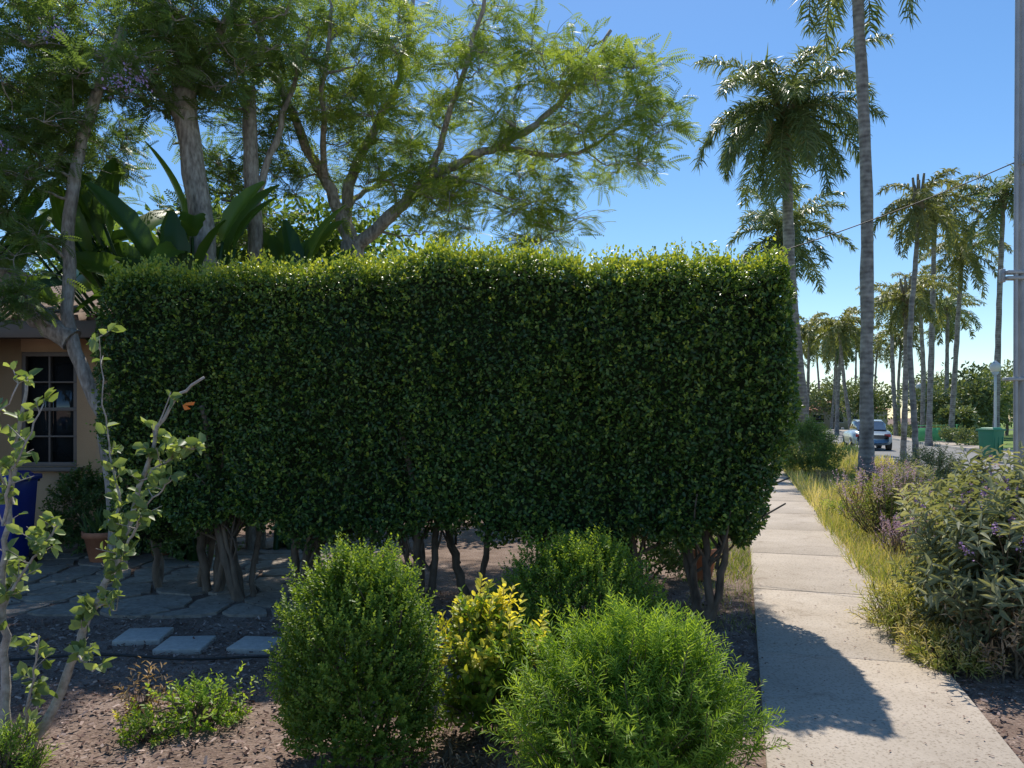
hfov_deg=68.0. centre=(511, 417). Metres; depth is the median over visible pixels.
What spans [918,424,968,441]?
green fence
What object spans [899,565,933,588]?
verge weed
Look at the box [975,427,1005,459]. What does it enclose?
green waste bin
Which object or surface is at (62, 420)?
window glass
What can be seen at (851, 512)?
verge wildflower
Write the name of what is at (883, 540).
verge wildflower
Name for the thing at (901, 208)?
overhead cable
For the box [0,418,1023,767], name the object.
ground
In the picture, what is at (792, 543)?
sidewalk
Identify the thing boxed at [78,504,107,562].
potted plant
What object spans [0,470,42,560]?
blue recycling bin
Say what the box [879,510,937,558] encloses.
lavender flowers
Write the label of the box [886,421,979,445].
clipped shrubs
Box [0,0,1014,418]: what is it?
sky
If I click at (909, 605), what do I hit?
verge weed
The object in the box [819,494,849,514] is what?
verge weed
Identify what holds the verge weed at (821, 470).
on the verge
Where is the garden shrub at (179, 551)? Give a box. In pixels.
[143,519,246,561]
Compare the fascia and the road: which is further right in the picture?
the road
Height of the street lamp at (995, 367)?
4.220 m
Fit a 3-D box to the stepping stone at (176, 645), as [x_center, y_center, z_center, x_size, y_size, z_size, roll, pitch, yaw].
[-2.270,1.588,5.270,0.320,0.050,0.320,0,0,-3]
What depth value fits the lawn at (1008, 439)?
53.09 m
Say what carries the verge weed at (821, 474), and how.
on the verge
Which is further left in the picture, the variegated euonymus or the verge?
the variegated euonymus
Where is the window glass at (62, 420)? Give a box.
[28,357,72,461]
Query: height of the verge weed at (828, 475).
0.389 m
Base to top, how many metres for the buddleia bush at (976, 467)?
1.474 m
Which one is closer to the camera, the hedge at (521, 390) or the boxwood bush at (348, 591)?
the boxwood bush at (348, 591)
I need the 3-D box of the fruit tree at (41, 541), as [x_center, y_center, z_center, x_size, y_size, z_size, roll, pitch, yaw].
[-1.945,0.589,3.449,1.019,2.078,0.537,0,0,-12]
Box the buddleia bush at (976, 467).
[890,440,1023,635]
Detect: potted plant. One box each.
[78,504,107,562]
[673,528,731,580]
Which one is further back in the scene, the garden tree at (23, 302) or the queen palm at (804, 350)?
the queen palm at (804, 350)
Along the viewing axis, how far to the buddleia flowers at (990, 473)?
5.40 m
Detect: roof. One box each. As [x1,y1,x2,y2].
[0,338,89,338]
[809,401,891,409]
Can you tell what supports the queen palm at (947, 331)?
on the lawn at (1008, 439)
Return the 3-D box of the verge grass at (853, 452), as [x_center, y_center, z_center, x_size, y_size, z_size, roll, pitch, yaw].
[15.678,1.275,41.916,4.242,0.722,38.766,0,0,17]
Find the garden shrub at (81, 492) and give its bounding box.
[38,460,105,555]
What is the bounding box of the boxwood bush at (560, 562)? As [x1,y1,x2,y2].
[482,517,670,679]
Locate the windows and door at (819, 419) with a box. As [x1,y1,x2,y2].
[813,415,876,421]
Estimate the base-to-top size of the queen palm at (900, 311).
6.524 m
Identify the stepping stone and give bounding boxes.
[112,627,173,645]
[153,635,215,654]
[226,636,280,654]
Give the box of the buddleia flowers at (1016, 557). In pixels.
[909,478,1023,657]
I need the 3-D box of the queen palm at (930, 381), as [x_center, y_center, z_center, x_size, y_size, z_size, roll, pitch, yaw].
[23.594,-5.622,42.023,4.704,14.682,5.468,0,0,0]
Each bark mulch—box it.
[925,638,1023,759]
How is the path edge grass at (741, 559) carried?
on the ground at (470, 546)
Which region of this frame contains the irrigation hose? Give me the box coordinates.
[9,653,288,660]
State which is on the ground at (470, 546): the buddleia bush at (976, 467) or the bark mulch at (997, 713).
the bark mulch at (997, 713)
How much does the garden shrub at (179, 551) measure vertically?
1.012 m
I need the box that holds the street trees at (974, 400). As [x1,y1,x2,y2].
[839,357,1012,436]
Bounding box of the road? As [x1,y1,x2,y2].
[820,430,1012,484]
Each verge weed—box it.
[805,469,834,482]
[806,466,837,476]
[814,470,841,478]
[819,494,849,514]
[844,576,961,645]
[845,481,875,498]
[859,468,876,481]
[891,616,1011,682]
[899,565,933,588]
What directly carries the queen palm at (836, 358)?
on the ground at (470, 546)
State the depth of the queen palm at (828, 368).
95.92 m
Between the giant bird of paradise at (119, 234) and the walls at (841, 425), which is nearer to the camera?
the giant bird of paradise at (119, 234)
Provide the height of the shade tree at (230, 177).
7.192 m
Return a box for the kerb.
[829,429,1012,457]
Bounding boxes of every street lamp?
[916,382,920,426]
[989,360,1000,426]
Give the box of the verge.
[783,469,1005,644]
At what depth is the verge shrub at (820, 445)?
19.98 m
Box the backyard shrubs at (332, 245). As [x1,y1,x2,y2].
[178,173,453,522]
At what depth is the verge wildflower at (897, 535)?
8.80 m
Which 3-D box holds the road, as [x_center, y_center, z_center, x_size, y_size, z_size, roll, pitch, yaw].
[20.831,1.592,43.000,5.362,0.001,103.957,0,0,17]
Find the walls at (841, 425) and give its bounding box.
[809,410,887,428]
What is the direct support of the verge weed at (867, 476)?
on the verge
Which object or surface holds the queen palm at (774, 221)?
on the verge
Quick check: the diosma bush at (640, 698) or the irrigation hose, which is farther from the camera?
the irrigation hose
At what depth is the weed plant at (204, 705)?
3.91 m
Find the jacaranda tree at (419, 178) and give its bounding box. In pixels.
[211,0,700,534]
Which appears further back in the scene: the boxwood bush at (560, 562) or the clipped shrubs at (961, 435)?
the clipped shrubs at (961, 435)
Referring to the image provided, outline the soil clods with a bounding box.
[9,619,687,764]
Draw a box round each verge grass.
[779,440,896,463]
[781,456,988,516]
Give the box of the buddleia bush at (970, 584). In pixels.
[885,450,1023,667]
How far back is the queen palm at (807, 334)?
74.85 m
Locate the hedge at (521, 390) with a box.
[85,230,805,622]
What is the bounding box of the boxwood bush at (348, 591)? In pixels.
[252,526,453,767]
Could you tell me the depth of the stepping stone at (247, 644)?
5.19 m
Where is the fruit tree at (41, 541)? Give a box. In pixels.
[0,323,205,760]
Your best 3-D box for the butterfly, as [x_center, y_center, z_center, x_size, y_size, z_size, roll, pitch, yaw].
[-1.538,-0.056,3.580,0.070,0.046,0.034,0,0,0]
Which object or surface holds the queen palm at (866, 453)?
on the verge
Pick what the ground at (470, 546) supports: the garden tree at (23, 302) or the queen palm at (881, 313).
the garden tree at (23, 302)
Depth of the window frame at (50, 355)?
9.51 m
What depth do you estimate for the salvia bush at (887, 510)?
9.83 m
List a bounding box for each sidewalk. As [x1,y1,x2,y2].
[750,463,1023,767]
[831,429,1012,453]
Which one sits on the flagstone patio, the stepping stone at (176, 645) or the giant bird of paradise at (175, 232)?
the giant bird of paradise at (175, 232)
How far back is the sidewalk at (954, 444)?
40.97 m
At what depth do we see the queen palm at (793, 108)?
24.40 m
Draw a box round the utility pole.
[999,0,1023,483]
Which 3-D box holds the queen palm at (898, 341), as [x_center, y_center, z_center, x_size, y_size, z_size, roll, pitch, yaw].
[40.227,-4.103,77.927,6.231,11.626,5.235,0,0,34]
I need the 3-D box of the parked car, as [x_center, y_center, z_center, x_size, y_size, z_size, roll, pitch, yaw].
[17.727,0.851,38.000,2.100,1.473,4.400,0,0,17]
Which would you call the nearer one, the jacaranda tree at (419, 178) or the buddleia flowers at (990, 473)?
the buddleia flowers at (990, 473)
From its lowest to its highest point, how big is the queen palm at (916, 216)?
8.319 m
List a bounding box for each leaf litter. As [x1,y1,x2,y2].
[11,547,332,614]
[752,550,1001,767]
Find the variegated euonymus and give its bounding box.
[428,572,548,744]
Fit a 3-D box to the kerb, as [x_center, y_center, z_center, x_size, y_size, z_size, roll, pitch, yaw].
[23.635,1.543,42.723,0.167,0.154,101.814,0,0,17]
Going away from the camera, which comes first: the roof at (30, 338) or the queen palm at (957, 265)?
the roof at (30, 338)
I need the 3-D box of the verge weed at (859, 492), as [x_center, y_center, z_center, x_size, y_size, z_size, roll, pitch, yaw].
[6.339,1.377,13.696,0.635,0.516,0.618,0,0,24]
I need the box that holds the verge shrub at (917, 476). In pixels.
[869,462,947,504]
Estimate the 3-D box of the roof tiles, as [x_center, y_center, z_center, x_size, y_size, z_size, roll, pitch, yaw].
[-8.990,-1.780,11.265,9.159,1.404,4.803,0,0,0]
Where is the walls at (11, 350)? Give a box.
[0,338,127,544]
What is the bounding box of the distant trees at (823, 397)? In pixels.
[782,369,1011,428]
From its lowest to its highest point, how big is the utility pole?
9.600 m
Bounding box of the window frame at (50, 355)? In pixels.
[17,352,82,471]
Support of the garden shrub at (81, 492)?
on the flagstone patio
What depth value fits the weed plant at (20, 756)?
3.38 m
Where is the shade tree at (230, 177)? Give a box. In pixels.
[147,0,386,548]
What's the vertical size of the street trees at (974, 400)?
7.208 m
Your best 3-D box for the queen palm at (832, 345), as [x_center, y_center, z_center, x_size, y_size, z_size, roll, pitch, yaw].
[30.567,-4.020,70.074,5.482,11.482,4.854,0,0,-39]
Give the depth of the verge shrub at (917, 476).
13.26 m
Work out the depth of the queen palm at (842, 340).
63.85 m
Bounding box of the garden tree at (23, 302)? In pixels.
[0,26,128,569]
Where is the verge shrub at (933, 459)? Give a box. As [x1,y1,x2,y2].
[889,440,974,494]
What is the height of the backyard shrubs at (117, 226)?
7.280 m
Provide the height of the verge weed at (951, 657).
0.385 m
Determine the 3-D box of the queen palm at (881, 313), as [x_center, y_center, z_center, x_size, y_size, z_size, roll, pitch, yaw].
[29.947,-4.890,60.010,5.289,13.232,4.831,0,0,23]
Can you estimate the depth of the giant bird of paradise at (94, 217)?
8.86 m
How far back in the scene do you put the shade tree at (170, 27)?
8.07 m
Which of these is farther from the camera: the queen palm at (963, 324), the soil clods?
the queen palm at (963, 324)
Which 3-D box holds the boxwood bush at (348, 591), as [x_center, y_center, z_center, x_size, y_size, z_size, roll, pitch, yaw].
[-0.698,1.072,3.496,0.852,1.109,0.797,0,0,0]
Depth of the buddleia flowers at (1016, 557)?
4.76 m
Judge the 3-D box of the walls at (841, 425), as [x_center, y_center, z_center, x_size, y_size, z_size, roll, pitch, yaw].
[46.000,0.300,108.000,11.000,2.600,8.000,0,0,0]
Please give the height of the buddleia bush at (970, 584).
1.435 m
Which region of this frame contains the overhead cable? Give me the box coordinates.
[739,162,1013,263]
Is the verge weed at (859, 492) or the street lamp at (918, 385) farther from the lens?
the street lamp at (918, 385)
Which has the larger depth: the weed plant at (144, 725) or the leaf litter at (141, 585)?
the leaf litter at (141, 585)
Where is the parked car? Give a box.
[841,420,891,449]
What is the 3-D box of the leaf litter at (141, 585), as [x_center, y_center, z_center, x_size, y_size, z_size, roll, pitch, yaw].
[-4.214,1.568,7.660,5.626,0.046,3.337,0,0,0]
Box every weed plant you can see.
[0,710,64,767]
[107,697,186,748]
[140,660,254,738]
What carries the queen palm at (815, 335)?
on the ground at (470, 546)
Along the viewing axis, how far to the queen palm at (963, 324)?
65.70 m
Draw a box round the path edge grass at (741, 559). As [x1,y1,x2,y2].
[681,536,757,633]
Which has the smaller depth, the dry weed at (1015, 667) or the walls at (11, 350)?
the dry weed at (1015, 667)
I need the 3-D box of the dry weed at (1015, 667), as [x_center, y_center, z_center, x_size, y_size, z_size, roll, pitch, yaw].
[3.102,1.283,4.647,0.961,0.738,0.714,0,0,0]
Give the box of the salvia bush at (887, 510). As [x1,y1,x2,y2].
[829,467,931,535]
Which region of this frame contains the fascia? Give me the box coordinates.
[0,320,112,337]
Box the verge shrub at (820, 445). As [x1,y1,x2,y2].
[778,413,848,475]
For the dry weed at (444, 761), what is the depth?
3.49 m
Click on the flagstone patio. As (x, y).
(185, 585)
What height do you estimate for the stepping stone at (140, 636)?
0.050 m
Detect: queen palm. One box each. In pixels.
[689,32,894,453]
[725,183,857,425]
[766,0,924,479]
[782,344,814,421]
[799,311,836,401]
[801,306,876,427]
[803,331,820,391]
[811,338,855,428]
[814,326,858,431]
[816,310,873,433]
[850,334,882,384]
[855,272,917,435]
[857,273,958,461]
[873,167,977,469]
[873,325,936,424]
[873,329,898,400]
[879,264,956,427]
[886,181,989,445]
[918,220,1012,442]
[922,292,987,397]
[924,288,979,345]
[946,157,1013,426]
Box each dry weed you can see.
[112,656,175,715]
[371,730,509,767]
[939,568,1023,684]
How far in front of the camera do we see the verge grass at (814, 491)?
16.55 m
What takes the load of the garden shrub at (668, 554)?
on the ground at (470, 546)
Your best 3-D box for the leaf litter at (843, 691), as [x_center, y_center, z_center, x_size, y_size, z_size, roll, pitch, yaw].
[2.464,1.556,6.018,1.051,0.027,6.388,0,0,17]
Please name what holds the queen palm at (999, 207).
on the lawn at (1008, 439)
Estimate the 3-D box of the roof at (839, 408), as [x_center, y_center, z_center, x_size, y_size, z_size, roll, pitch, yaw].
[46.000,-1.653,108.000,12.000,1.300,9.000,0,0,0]
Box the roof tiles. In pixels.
[2,286,113,319]
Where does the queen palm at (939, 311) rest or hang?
on the lawn at (1008, 439)
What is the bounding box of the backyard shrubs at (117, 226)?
[27,193,242,278]
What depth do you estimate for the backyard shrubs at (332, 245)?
11.51 m
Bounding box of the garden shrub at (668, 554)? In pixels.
[621,528,697,583]
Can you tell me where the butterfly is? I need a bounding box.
[181,402,194,409]
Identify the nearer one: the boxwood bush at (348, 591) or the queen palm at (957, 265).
the boxwood bush at (348, 591)
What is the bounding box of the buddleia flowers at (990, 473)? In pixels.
[949,455,1021,515]
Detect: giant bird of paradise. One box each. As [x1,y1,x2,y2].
[0,152,246,553]
[0,170,129,321]
[58,141,296,560]
[262,205,359,550]
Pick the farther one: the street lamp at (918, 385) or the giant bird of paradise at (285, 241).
the street lamp at (918, 385)
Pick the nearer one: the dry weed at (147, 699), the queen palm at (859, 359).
the dry weed at (147, 699)
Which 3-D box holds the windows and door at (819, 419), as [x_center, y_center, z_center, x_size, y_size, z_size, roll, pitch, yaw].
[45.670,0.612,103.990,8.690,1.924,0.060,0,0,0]
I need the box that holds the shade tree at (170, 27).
[0,0,319,559]
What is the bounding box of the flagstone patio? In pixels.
[6,537,396,618]
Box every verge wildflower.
[835,498,867,525]
[870,520,909,557]
[875,518,933,552]
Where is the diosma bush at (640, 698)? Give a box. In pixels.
[472,581,791,767]
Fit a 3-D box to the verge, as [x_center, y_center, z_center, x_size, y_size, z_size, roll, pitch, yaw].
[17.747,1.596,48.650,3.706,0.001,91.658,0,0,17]
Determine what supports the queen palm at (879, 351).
on the lawn at (1008, 439)
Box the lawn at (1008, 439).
[887,423,1012,449]
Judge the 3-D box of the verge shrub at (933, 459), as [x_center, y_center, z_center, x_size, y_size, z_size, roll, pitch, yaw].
[8.587,1.068,15.544,1.643,1.238,1.953,0,0,0]

